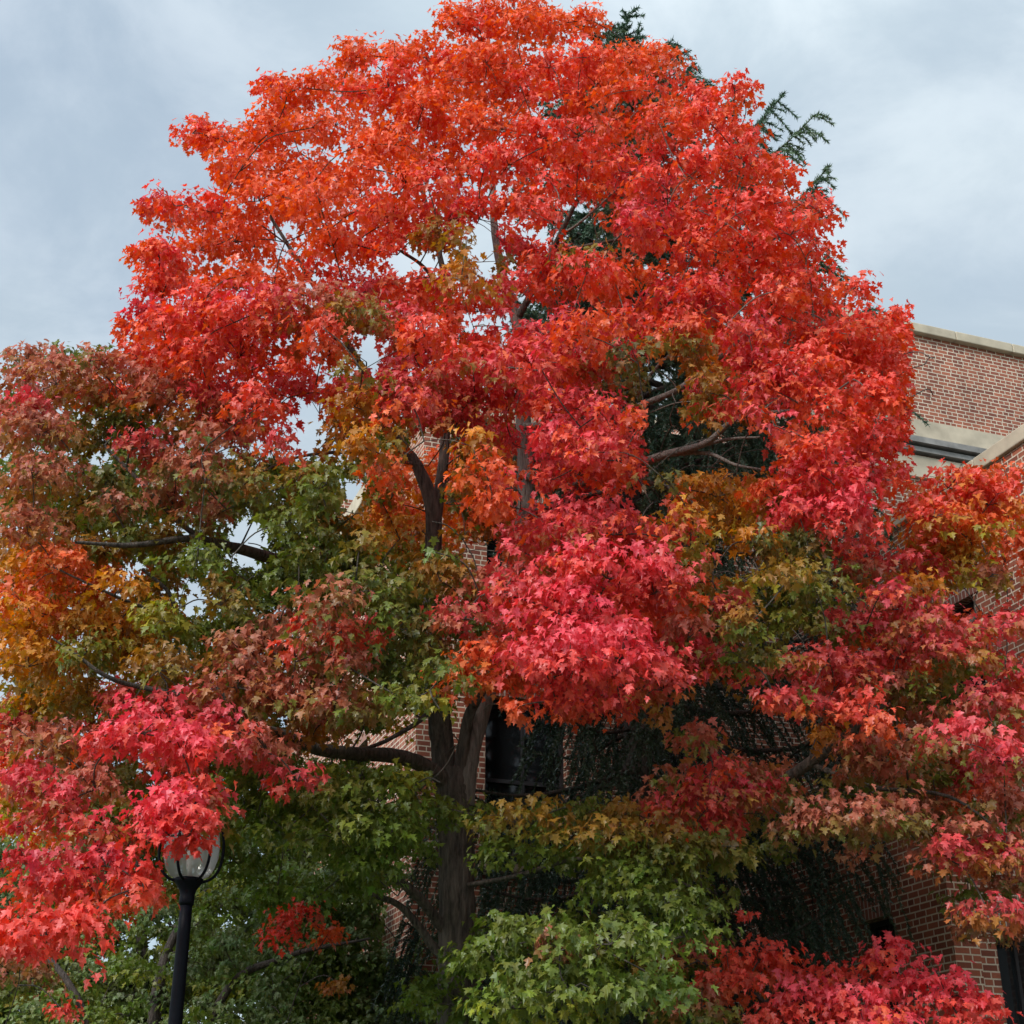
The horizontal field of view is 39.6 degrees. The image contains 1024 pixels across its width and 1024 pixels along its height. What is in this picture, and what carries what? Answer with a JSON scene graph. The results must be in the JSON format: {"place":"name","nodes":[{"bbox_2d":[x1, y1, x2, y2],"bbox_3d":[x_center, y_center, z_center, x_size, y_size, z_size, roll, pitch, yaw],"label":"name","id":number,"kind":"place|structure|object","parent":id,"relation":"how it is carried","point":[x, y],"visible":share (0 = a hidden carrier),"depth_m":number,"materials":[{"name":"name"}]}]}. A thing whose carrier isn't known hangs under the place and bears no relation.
{"place":"outdoors","nodes":[
{"label":"outdoors","id":0,"kind":"place"},
{"bbox_2d":[0,0,1023,1023],"label":"sky","id":1,"kind":"structure","parent":0,"point":[924,99],"materials":[{"name":"grey"}]},
{"label":"lawn","id":2,"kind":"structure","parent":0,"visible":0},
{"bbox_2d":[0,782,53,877],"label":"tree","id":3,"kind":"object","parent":2,"relation":"on","point":[6,805],"visible":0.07,"depth_m":23.60,"materials":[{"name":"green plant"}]},
{"bbox_2d":[0,866,75,1023],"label":"tree","id":4,"kind":"object","parent":2,"relation":"on","point":[2,1009],"visible":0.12,"depth_m":19.34,"materials":[{"name":"green plant"}]},
{"bbox_2d":[7,792,263,1023],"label":"dark tree","id":5,"kind":"object","parent":2,"relation":"on","point":[145,953],"visible":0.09,"depth_m":19.99,"materials":[{"name":"green plant"}]},
{"bbox_2d":[158,782,224,1023],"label":"street lamp","id":6,"kind":"object","parent":2,"relation":"on","point":[189,875],"visible":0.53,"depth_m":9.93,"materials":[{"name":"metal"}]},
{"bbox_2d":[0,816,437,1023],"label":"green maple","id":7,"kind":"object","parent":2,"relation":"on","point":[327,977],"visible":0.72,"depth_m":15.27,"materials":[{"name":"green plant"}]},
{"bbox_2d":[187,826,313,1023],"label":"dark tree","id":8,"kind":"object","parent":2,"relation":"on","point":[250,914],"visible":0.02,"depth_m":22.44,"materials":[{"name":"green plant"}]},
{"bbox_2d":[0,0,1023,1023],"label":"maple tree","id":9,"kind":"object","parent":2,"relation":"on","point":[225,744],"visible":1,"depth_m":11.53,"materials":[{"name":"red plant"}]},
{"bbox_2d":[284,307,1023,1023],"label":"brick building","id":10,"kind":"structure","parent":2,"relation":"on","point":[972,409],"depth_m":17.81,"materials":[{"name":"brick"}]},
{"bbox_2d":[336,730,369,908],"bbox_3d":[-2.130,4.294,19.836,0.276,2.462,1.400,9,-26,-18],"label":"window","id":11,"kind":"structure","parent":10,"relation":"in","point":[364,738],"depth_m":20.10,"materials":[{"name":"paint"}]},
{"bbox_2d":[486,492,558,611],"bbox_3d":[0.158,0.568,19.061,1.300,1.962,0.276,9,-26,-18],"label":"window","id":12,"kind":"structure","parent":10,"relation":"in","point":[492,546],"depth_m":19.04,"materials":[{"name":"glass"}]},
{"bbox_2d":[478,684,576,879],"bbox_3d":[0.158,3.332,17.772,1.300,2.462,0.276,9,-26,-18],"label":"window","id":13,"kind":"structure","parent":10,"relation":"in","point":[503,758],"depth_m":17.94,"materials":[{"name":"glass"}]},
{"bbox_2d":[653,701,709,888],"bbox_3d":[1.943,3.607,18.361,1.100,2.462,0.276,9,-26,-18],"label":"window","id":14,"kind":"structure","parent":10,"relation":"in","point":[671,757],"depth_m":18.70,"materials":[{"name":"glass"}]},
{"bbox_2d":[773,912,823,1022],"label":"window","id":15,"kind":"structure","parent":10,"relation":"in","point":[819,923],"depth_m":16.37,"materials":[{"name":"glass"}]},
{"bbox_2d":[822,648,857,772],"bbox_3d":[4.295,2.781,18.484,0.276,1.862,1.300,9,-26,-18],"label":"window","id":16,"kind":"structure","parent":10,"relation":"in","point":[857,648],"depth_m":18.60,"materials":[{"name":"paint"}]},
{"bbox_2d":[851,892,900,1016],"bbox_3d":[3.926,5.415,14.501,0.276,2.922,0.940,9,-26,-18],"label":"window","id":17,"kind":"structure","parent":10,"relation":"in","point":[877,928],"depth_m":15.12,"materials":[{"name":"glass"}]},
{"bbox_2d":[918,582,986,727],"bbox_3d":[5.081,1.868,16.525,0.276,1.862,1.600,9,-26,-18],"label":"window","id":18,"kind":"structure","parent":10,"relation":"in","point":[951,599],"depth_m":16.46,"materials":[{"name":"glass"}]},
{"bbox_2d":[984,913,1023,1023],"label":"window","id":19,"kind":"structure","parent":10,"relation":"in","point":[1011,963],"depth_m":13.98,"materials":[{"name":"glass"}]},
{"bbox_2d":[368,4,971,1023],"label":"spruce tree","id":20,"kind":"object","parent":2,"relation":"on","point":[630,764],"visible":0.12,"depth_m":15.36,"materials":[{"name":"green plant"}]},
{"bbox_2d":[616,909,1023,1023],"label":"red maple sapling","id":21,"kind":"object","parent":2,"relation":"on","point":[838,999],"visible":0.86,"depth_m":10.69,"materials":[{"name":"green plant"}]}
]}

